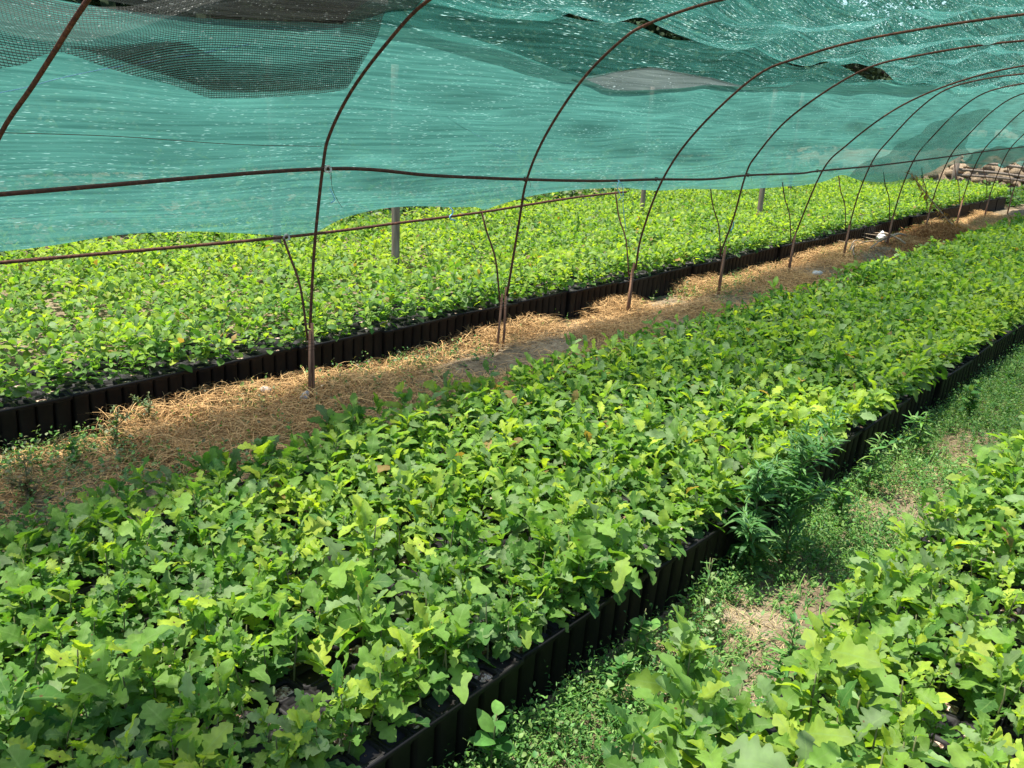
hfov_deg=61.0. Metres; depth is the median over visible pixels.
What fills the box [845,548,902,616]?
oak seedling
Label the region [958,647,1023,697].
oak seedling
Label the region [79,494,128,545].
oak seedling
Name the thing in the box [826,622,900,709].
oak seedling
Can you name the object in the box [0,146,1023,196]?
purlin rod
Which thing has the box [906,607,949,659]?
oak seedling
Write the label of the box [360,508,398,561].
oak seedling
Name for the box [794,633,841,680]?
oak seedling
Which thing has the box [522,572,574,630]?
oak seedling
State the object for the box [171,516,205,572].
oak seedling
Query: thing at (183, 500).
oak seedling
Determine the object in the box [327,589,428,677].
oak seedling
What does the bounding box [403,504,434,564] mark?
oak seedling
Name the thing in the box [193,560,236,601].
oak seedling
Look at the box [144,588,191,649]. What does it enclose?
oak seedling
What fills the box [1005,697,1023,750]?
oak seedling
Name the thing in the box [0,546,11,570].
oak seedling
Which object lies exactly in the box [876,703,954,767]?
oak seedling
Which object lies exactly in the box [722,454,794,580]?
tall weed
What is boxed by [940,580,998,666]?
oak seedling
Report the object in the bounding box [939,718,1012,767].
oak seedling
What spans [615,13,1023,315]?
tunnel hoop
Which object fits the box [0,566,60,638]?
oak seedling
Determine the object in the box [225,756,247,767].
oak seedling
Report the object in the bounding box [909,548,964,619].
oak seedling
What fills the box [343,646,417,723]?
oak seedling
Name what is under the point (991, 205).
seedling tray
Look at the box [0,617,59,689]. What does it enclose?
oak seedling
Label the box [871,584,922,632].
oak seedling
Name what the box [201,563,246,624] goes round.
oak seedling
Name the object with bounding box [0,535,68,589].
oak seedling
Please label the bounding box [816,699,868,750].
oak seedling
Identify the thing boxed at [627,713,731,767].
oak seedling
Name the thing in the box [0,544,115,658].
seedling tray
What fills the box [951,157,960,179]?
fence post
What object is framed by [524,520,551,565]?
oak seedling
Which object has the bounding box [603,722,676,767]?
oak seedling
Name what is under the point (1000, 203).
seedling tray
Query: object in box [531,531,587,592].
oak seedling
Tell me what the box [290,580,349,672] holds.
oak seedling
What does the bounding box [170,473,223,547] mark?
oak seedling
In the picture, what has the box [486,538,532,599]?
oak seedling
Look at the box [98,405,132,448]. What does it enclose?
tall weed
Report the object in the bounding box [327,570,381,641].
oak seedling
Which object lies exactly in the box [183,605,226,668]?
oak seedling
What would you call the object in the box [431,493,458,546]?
oak seedling
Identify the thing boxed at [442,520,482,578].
oak seedling
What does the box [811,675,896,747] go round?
oak seedling
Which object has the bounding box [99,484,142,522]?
oak seedling
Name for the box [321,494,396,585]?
oak seedling
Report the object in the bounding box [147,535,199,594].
oak seedling
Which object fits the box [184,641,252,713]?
oak seedling
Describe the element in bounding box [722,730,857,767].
oak seedling
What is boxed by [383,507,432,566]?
oak seedling
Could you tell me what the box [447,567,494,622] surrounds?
oak seedling
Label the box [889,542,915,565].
oak seedling
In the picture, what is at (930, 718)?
oak seedling
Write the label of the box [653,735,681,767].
oak seedling
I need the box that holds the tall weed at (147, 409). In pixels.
[130,392,159,432]
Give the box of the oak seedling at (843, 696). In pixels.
[819,679,873,767]
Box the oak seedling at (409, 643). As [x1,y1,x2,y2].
[385,627,448,722]
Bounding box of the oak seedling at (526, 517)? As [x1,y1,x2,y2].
[504,506,540,564]
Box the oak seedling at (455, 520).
[430,507,476,573]
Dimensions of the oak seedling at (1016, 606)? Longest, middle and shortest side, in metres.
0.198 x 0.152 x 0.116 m
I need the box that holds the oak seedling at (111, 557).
[98,506,183,590]
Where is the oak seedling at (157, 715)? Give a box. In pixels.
[139,700,224,767]
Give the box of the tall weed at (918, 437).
[902,410,933,460]
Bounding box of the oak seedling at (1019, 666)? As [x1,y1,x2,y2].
[968,655,1023,719]
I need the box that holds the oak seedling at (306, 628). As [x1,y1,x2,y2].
[274,567,326,633]
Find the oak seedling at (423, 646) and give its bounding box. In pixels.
[399,626,435,703]
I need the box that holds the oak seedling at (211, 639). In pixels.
[201,617,240,681]
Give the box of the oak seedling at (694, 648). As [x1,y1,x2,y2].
[652,634,714,687]
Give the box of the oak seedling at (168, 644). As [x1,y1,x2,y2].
[153,633,177,665]
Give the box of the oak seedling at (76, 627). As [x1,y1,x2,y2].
[59,612,113,648]
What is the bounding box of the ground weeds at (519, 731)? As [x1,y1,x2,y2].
[427,339,1023,767]
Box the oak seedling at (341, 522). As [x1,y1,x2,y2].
[334,508,359,560]
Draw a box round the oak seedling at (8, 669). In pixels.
[0,652,12,680]
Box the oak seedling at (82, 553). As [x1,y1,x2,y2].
[62,530,113,578]
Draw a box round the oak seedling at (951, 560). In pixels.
[920,536,966,599]
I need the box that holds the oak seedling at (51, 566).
[33,559,90,606]
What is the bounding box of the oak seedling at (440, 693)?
[404,616,469,704]
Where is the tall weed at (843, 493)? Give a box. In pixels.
[828,477,853,522]
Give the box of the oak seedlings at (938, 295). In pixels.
[0,211,1023,767]
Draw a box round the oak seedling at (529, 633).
[498,597,543,651]
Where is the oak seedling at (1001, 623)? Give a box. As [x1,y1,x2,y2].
[960,597,1011,644]
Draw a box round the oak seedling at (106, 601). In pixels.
[102,596,144,649]
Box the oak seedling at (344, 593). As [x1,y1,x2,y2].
[294,581,355,631]
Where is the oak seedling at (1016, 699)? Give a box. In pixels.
[1009,691,1023,719]
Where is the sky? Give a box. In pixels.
[838,0,952,41]
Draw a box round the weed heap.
[850,220,976,258]
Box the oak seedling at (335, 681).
[307,660,364,759]
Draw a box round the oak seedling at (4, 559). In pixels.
[0,550,19,588]
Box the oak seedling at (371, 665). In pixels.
[335,639,430,726]
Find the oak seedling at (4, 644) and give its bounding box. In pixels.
[0,634,23,687]
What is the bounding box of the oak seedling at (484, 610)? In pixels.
[465,576,497,659]
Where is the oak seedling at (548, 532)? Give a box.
[532,522,595,582]
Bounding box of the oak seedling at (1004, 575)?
[977,553,1023,595]
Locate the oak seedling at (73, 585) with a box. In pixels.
[45,571,96,627]
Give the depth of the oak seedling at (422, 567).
2.35 m
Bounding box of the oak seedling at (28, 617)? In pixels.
[17,602,76,658]
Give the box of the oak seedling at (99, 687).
[70,641,161,747]
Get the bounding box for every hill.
[123,0,910,81]
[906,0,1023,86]
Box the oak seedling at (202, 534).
[181,520,227,565]
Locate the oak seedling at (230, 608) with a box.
[188,592,260,663]
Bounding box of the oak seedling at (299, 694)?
[265,688,337,757]
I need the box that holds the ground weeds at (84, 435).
[0,217,980,544]
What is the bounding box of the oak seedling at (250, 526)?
[238,517,280,558]
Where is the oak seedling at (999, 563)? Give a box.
[961,555,1008,611]
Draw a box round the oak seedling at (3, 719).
[0,687,16,753]
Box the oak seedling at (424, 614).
[392,600,467,697]
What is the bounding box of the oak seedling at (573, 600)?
[538,550,586,621]
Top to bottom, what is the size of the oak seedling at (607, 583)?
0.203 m
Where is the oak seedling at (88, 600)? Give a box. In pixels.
[75,584,128,626]
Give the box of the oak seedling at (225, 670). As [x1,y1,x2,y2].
[204,658,255,757]
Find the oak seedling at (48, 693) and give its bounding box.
[0,669,87,753]
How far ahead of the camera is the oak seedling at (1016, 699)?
2.10 m
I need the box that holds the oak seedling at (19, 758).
[0,744,50,767]
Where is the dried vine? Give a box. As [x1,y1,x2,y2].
[908,171,964,228]
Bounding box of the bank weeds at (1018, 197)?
[0,177,1023,257]
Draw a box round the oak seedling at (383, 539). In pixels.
[358,529,397,573]
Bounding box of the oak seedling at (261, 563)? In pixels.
[233,556,280,617]
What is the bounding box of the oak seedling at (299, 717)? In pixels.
[283,707,343,767]
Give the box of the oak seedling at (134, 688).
[108,624,180,706]
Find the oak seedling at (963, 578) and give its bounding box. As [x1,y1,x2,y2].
[937,551,973,606]
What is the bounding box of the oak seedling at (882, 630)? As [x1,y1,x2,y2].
[848,624,894,672]
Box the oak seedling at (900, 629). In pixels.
[856,615,922,691]
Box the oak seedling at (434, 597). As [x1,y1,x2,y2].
[404,572,458,635]
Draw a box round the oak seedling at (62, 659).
[44,638,123,714]
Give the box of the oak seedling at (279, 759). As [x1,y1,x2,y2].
[264,712,331,767]
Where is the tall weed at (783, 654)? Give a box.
[751,610,810,706]
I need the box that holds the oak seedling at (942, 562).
[909,529,948,592]
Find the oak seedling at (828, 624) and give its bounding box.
[817,612,841,636]
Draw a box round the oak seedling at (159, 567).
[138,545,190,613]
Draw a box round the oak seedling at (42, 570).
[18,557,68,607]
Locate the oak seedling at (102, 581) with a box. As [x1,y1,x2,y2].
[96,575,145,628]
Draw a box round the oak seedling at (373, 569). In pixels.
[366,552,419,611]
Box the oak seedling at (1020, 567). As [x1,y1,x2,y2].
[968,554,1023,586]
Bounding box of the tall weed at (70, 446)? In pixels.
[57,436,81,463]
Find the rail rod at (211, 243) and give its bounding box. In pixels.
[0,191,626,264]
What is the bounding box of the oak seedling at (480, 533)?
[440,511,499,571]
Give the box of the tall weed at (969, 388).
[957,379,982,421]
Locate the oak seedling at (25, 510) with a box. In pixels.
[0,498,47,566]
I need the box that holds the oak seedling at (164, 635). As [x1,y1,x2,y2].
[124,621,177,673]
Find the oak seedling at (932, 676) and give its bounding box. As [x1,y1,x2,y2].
[907,659,949,710]
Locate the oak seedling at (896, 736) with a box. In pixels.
[864,715,948,767]
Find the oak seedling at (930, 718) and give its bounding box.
[911,695,959,756]
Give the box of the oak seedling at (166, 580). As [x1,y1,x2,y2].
[138,570,184,624]
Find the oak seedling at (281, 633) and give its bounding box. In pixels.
[244,612,326,684]
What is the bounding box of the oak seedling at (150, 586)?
[121,578,178,628]
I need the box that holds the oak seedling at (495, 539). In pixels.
[484,517,526,583]
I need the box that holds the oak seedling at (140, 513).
[112,506,169,565]
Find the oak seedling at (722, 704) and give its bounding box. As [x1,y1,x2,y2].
[676,692,734,751]
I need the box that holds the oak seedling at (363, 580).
[333,565,402,651]
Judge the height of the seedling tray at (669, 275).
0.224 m
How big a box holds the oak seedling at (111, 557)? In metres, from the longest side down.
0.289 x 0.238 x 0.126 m
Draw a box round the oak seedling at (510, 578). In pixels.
[487,564,528,621]
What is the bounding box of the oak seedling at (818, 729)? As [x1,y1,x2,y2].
[765,693,854,766]
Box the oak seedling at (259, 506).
[235,503,266,546]
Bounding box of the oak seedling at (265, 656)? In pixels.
[229,632,293,687]
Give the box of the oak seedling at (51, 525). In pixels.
[28,503,58,531]
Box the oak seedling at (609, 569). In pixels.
[582,535,631,589]
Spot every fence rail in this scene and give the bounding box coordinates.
[957,174,1023,181]
[959,168,1023,177]
[962,163,1023,168]
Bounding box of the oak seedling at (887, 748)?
[855,724,925,767]
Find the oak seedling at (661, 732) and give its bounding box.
[644,697,718,767]
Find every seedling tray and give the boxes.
[0,368,72,455]
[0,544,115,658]
[0,616,211,762]
[32,353,197,437]
[47,690,305,767]
[59,495,291,604]
[131,540,394,672]
[157,330,298,408]
[228,591,523,767]
[237,449,428,529]
[260,316,383,383]
[317,493,525,583]
[338,301,456,363]
[390,416,532,472]
[406,529,647,720]
[413,293,517,344]
[477,282,568,331]
[477,445,593,516]
[492,389,615,433]
[528,272,618,319]
[550,406,679,468]
[553,480,742,621]
[564,362,646,405]
[576,265,658,306]
[638,261,692,297]
[642,437,811,561]
[662,254,726,287]
[664,386,756,428]
[691,249,754,277]
[725,407,862,507]
[725,674,967,767]
[729,241,778,271]
[767,235,807,265]
[781,230,828,257]
[782,382,907,470]
[802,229,846,250]
[818,599,1023,739]
[822,225,863,246]
[834,369,939,433]
[853,222,881,243]
[860,218,895,235]
[893,215,909,233]
[895,212,926,229]
[899,520,1023,622]
[900,355,972,412]
[917,209,937,222]
[922,336,996,388]
[932,206,950,221]
[941,202,969,218]
[945,205,959,220]
[946,479,1023,536]
[965,201,980,216]
[966,326,1016,365]
[969,197,997,211]
[972,199,989,213]
[978,313,1023,355]
[988,196,1006,210]
[1001,686,1023,757]
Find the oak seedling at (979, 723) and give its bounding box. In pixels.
[949,709,1015,751]
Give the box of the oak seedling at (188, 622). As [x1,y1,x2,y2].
[181,594,243,650]
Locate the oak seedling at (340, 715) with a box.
[322,677,376,753]
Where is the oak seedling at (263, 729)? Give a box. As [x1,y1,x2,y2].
[226,691,293,767]
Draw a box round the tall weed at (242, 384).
[233,382,252,402]
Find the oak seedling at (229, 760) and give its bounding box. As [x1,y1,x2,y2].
[216,742,239,767]
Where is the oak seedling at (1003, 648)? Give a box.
[988,627,1022,693]
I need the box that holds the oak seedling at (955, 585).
[933,580,990,637]
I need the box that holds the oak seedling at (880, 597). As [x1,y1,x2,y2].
[830,570,896,644]
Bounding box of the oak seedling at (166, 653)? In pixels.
[139,646,195,700]
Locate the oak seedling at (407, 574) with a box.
[391,543,454,619]
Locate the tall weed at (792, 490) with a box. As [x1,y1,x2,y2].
[754,407,850,560]
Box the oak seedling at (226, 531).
[198,510,259,572]
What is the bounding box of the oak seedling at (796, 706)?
[732,674,813,765]
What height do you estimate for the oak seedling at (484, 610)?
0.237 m
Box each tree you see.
[63,0,137,11]
[95,0,331,22]
[296,0,505,23]
[337,0,596,52]
[474,0,768,74]
[558,0,796,72]
[698,0,849,72]
[722,0,910,79]
[774,0,1023,87]
[792,0,1023,85]
[883,0,1023,87]
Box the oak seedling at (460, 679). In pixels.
[426,603,479,703]
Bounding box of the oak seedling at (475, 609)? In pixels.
[467,594,493,623]
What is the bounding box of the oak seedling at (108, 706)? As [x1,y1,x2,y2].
[58,661,112,732]
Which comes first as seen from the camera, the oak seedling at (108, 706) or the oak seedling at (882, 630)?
the oak seedling at (108, 706)
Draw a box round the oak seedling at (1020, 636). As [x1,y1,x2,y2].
[1014,633,1023,642]
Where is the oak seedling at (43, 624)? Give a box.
[32,617,73,674]
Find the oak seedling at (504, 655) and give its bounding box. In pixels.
[489,597,534,661]
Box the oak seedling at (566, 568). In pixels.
[549,564,591,617]
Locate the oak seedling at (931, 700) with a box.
[867,657,954,751]
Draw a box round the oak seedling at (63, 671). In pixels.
[52,647,121,714]
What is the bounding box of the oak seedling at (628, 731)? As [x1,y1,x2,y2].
[599,700,666,767]
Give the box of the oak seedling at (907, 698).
[895,670,934,729]
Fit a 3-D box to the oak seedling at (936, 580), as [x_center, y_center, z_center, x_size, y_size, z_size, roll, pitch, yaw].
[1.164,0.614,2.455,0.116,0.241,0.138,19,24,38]
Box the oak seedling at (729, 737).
[721,733,790,755]
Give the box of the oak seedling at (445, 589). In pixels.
[439,576,471,617]
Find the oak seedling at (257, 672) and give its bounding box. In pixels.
[218,631,275,715]
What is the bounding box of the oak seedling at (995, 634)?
[945,614,1016,673]
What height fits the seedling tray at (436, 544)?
0.224 m
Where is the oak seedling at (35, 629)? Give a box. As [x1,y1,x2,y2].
[0,608,39,671]
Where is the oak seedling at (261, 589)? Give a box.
[235,574,303,645]
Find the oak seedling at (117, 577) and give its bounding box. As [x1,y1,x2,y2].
[88,569,143,632]
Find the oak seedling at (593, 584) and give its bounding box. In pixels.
[557,549,600,606]
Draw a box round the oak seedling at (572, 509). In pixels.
[539,499,583,545]
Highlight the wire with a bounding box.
[5,132,321,146]
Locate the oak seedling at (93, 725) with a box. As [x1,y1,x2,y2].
[63,692,126,746]
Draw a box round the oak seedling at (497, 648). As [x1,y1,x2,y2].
[478,602,521,658]
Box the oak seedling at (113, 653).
[92,636,128,678]
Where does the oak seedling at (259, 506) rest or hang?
on the seedling tray at (168, 522)
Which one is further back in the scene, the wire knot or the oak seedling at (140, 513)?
the wire knot
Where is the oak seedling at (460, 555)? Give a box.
[442,545,482,590]
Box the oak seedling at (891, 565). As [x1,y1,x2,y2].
[854,561,914,610]
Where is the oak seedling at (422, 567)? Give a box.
[400,561,452,613]
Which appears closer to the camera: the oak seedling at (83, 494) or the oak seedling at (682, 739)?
the oak seedling at (682, 739)
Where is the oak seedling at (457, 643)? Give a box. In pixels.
[444,611,494,674]
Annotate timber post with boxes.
[273,235,282,287]
[391,207,399,291]
[638,190,645,232]
[757,188,764,214]
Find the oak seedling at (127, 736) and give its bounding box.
[92,714,153,766]
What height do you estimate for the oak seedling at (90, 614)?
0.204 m
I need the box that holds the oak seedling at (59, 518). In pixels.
[38,507,97,572]
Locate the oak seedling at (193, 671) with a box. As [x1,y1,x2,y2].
[164,649,211,714]
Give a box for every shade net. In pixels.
[0,0,387,97]
[0,0,1023,251]
[70,42,363,91]
[107,0,367,20]
[342,0,936,91]
[424,0,1023,96]
[586,68,796,89]
[850,109,989,184]
[964,145,1023,167]
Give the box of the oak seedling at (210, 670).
[151,665,215,733]
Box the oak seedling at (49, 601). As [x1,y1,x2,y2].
[31,572,78,621]
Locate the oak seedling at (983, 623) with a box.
[953,616,996,668]
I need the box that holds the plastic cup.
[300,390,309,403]
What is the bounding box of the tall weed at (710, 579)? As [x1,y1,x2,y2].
[697,558,720,616]
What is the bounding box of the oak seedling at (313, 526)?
[271,507,330,566]
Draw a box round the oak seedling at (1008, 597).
[963,572,1023,634]
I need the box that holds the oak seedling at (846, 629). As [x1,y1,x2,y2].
[831,620,884,677]
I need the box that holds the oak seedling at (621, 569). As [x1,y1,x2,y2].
[607,523,651,604]
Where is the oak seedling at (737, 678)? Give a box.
[701,652,756,738]
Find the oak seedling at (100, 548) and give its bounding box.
[81,536,128,606]
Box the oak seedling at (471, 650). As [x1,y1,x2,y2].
[452,619,482,666]
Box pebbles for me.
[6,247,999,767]
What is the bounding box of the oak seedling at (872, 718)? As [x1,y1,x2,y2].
[813,707,892,767]
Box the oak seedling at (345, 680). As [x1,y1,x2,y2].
[319,653,376,725]
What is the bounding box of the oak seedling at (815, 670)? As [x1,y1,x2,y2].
[763,649,860,726]
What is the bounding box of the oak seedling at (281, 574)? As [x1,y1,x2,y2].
[248,552,307,610]
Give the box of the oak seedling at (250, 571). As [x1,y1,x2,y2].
[229,562,276,629]
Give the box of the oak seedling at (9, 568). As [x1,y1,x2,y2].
[0,566,21,615]
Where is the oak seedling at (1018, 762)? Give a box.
[999,738,1023,767]
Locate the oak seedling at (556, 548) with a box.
[526,540,562,593]
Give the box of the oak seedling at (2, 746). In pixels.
[0,740,44,762]
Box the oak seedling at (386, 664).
[354,644,419,710]
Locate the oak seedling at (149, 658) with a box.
[118,645,181,726]
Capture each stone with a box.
[260,385,271,392]
[812,270,822,276]
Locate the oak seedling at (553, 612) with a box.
[524,578,570,634]
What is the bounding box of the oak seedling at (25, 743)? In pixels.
[7,734,54,766]
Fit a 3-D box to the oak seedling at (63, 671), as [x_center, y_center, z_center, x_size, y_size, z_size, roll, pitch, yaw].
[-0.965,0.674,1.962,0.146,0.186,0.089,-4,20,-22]
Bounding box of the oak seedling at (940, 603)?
[914,590,964,653]
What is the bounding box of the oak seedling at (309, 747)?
[262,729,330,767]
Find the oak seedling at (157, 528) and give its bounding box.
[130,520,178,570]
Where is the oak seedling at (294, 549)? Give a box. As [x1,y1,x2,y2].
[278,535,310,584]
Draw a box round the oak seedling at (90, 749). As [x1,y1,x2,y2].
[44,731,104,767]
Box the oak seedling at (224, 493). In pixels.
[193,477,267,545]
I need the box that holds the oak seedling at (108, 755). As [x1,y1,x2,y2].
[91,746,143,767]
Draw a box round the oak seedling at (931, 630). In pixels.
[886,610,947,679]
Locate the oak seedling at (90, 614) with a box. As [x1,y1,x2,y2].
[75,601,118,654]
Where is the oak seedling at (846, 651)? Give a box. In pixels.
[753,609,880,721]
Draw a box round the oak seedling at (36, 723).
[0,688,76,761]
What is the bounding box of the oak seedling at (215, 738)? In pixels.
[158,722,232,767]
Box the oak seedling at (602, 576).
[568,523,611,595]
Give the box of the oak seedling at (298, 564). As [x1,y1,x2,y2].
[279,538,311,607]
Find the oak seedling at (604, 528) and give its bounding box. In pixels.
[578,498,620,567]
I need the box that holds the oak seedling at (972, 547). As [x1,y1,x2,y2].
[960,535,1002,588]
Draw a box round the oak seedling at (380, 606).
[365,595,408,652]
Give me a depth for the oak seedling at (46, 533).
2.52 m
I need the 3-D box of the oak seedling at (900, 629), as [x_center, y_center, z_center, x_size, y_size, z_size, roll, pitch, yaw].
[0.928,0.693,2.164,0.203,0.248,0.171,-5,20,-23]
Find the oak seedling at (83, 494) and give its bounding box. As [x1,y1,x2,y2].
[72,491,92,526]
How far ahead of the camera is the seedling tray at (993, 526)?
3.20 m
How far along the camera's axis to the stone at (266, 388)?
4.47 m
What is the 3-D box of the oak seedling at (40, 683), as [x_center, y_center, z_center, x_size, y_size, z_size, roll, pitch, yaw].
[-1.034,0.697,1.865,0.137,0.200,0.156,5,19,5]
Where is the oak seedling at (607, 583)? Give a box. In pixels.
[569,546,624,594]
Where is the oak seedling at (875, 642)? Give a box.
[823,634,910,737]
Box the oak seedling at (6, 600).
[0,556,44,605]
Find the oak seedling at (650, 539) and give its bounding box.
[630,513,657,584]
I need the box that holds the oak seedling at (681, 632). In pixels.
[625,604,734,708]
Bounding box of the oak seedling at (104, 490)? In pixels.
[79,484,126,530]
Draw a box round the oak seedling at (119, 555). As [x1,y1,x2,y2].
[100,545,155,612]
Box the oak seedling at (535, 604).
[517,586,548,626]
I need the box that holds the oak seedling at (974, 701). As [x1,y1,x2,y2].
[949,647,1021,735]
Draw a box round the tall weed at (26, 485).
[2,452,46,506]
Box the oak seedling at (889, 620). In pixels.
[871,612,919,674]
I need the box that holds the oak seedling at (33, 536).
[14,528,58,568]
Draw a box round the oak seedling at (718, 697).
[669,672,727,702]
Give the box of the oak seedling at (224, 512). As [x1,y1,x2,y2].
[193,500,239,573]
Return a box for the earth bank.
[0,155,1023,272]
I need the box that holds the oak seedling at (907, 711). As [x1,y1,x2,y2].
[864,704,920,762]
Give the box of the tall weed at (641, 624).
[621,609,668,666]
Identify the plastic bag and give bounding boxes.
[875,231,885,243]
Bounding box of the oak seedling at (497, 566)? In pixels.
[476,549,514,596]
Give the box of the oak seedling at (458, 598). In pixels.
[435,590,481,645]
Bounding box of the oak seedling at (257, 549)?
[251,545,300,597]
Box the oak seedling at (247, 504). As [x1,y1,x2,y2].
[225,496,254,547]
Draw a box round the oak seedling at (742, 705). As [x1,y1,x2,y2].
[716,691,773,746]
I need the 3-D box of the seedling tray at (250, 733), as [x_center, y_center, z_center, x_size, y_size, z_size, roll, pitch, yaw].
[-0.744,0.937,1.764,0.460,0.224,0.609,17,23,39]
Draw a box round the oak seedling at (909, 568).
[872,545,930,617]
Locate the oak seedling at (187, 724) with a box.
[152,672,228,766]
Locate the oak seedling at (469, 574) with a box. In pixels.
[451,555,485,606]
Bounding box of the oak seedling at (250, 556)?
[212,545,258,585]
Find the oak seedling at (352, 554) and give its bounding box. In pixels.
[349,546,371,577]
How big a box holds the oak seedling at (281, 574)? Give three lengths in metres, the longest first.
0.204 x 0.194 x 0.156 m
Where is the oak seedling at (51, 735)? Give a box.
[37,691,89,767]
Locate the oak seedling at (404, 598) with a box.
[390,554,447,614]
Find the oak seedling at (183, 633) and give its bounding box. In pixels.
[157,593,231,674]
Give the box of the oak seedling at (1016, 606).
[1005,580,1023,614]
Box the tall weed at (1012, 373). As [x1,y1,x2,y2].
[999,356,1023,387]
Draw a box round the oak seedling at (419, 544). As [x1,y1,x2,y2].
[413,534,450,583]
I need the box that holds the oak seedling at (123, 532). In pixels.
[99,519,152,570]
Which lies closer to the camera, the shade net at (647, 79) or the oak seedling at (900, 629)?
the oak seedling at (900, 629)
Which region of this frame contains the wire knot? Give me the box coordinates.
[324,165,331,179]
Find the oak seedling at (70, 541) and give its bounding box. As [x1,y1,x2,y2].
[30,530,91,588]
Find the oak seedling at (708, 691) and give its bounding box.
[642,652,730,749]
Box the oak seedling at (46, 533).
[30,504,95,551]
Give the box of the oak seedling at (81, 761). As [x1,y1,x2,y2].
[67,749,118,767]
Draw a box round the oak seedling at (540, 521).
[510,511,567,573]
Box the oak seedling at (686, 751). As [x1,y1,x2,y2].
[680,746,726,767]
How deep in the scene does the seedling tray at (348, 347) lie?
5.03 m
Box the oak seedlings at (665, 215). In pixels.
[0,175,1008,405]
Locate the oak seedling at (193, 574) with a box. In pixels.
[171,545,213,596]
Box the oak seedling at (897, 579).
[854,557,928,653]
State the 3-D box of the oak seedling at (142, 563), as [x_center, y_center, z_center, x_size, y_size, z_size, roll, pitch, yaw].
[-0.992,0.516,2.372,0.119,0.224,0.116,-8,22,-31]
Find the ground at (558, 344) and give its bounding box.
[0,190,1023,767]
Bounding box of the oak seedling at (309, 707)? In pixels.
[280,690,360,767]
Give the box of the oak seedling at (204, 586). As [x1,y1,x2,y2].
[172,577,227,622]
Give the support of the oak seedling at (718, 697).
in the seedling tray at (940, 742)
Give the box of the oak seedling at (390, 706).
[340,676,415,760]
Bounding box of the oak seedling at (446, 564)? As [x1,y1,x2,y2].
[424,555,465,614]
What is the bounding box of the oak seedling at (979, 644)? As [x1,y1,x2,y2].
[909,620,1009,697]
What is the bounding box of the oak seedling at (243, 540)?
[235,509,279,561]
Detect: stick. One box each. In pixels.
[838,240,864,250]
[862,232,905,243]
[862,236,884,248]
[879,230,906,240]
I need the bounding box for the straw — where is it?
[0,209,1022,551]
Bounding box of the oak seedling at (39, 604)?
[0,576,45,619]
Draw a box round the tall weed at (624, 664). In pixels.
[596,652,641,705]
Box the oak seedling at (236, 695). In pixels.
[208,682,267,755]
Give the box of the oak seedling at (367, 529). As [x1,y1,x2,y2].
[344,520,384,561]
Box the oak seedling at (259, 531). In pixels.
[228,523,285,581]
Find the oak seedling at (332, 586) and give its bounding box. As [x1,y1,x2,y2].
[321,560,373,617]
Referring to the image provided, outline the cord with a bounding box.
[0,44,249,92]
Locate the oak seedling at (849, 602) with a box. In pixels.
[805,582,873,634]
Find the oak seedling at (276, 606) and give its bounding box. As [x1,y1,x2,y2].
[246,586,312,663]
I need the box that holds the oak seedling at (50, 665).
[28,651,68,706]
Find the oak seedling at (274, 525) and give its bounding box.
[262,518,292,559]
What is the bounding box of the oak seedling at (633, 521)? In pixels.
[614,509,660,567]
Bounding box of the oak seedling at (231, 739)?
[169,695,256,765]
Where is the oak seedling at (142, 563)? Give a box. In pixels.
[126,532,175,603]
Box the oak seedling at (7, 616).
[0,600,46,655]
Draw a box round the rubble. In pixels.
[0,157,1023,269]
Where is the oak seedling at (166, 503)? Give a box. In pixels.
[157,487,198,546]
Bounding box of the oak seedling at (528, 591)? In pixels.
[503,561,549,615]
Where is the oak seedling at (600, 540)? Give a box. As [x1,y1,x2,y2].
[574,511,645,569]
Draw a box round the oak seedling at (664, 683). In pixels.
[632,668,739,751]
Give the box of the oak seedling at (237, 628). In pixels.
[200,618,268,670]
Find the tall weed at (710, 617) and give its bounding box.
[700,598,723,639]
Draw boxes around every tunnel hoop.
[0,0,90,139]
[282,0,431,402]
[481,0,724,351]
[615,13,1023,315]
[710,40,1023,293]
[782,65,1023,275]
[838,73,1023,259]
[883,83,1023,245]
[922,93,1023,224]
[954,110,1023,223]
[983,134,1023,215]
[1007,163,1023,213]
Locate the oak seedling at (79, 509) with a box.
[66,500,136,568]
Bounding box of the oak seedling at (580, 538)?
[538,528,611,617]
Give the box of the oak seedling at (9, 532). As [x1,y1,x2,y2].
[0,521,52,565]
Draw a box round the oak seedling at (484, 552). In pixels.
[459,536,500,592]
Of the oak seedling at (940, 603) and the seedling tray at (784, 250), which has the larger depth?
the seedling tray at (784, 250)
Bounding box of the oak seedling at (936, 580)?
[905,567,953,619]
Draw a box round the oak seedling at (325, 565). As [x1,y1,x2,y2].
[319,563,346,603]
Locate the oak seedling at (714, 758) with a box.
[680,723,738,767]
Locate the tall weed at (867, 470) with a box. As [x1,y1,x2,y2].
[852,432,903,495]
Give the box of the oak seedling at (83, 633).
[59,621,109,692]
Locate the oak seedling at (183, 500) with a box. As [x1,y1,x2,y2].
[161,492,203,561]
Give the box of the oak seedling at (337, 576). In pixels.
[317,536,394,624]
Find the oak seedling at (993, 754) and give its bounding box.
[947,737,1017,767]
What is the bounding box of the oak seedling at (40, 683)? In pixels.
[5,661,75,738]
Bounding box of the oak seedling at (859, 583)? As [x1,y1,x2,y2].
[826,566,878,622]
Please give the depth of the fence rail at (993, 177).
19.07 m
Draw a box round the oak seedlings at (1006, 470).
[566,411,1023,767]
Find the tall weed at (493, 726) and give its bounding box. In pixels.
[467,699,514,767]
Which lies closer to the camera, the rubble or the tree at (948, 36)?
the rubble
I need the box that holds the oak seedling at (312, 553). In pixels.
[296,535,344,586]
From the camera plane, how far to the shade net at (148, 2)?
3.17 m
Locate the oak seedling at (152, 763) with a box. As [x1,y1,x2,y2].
[119,757,173,767]

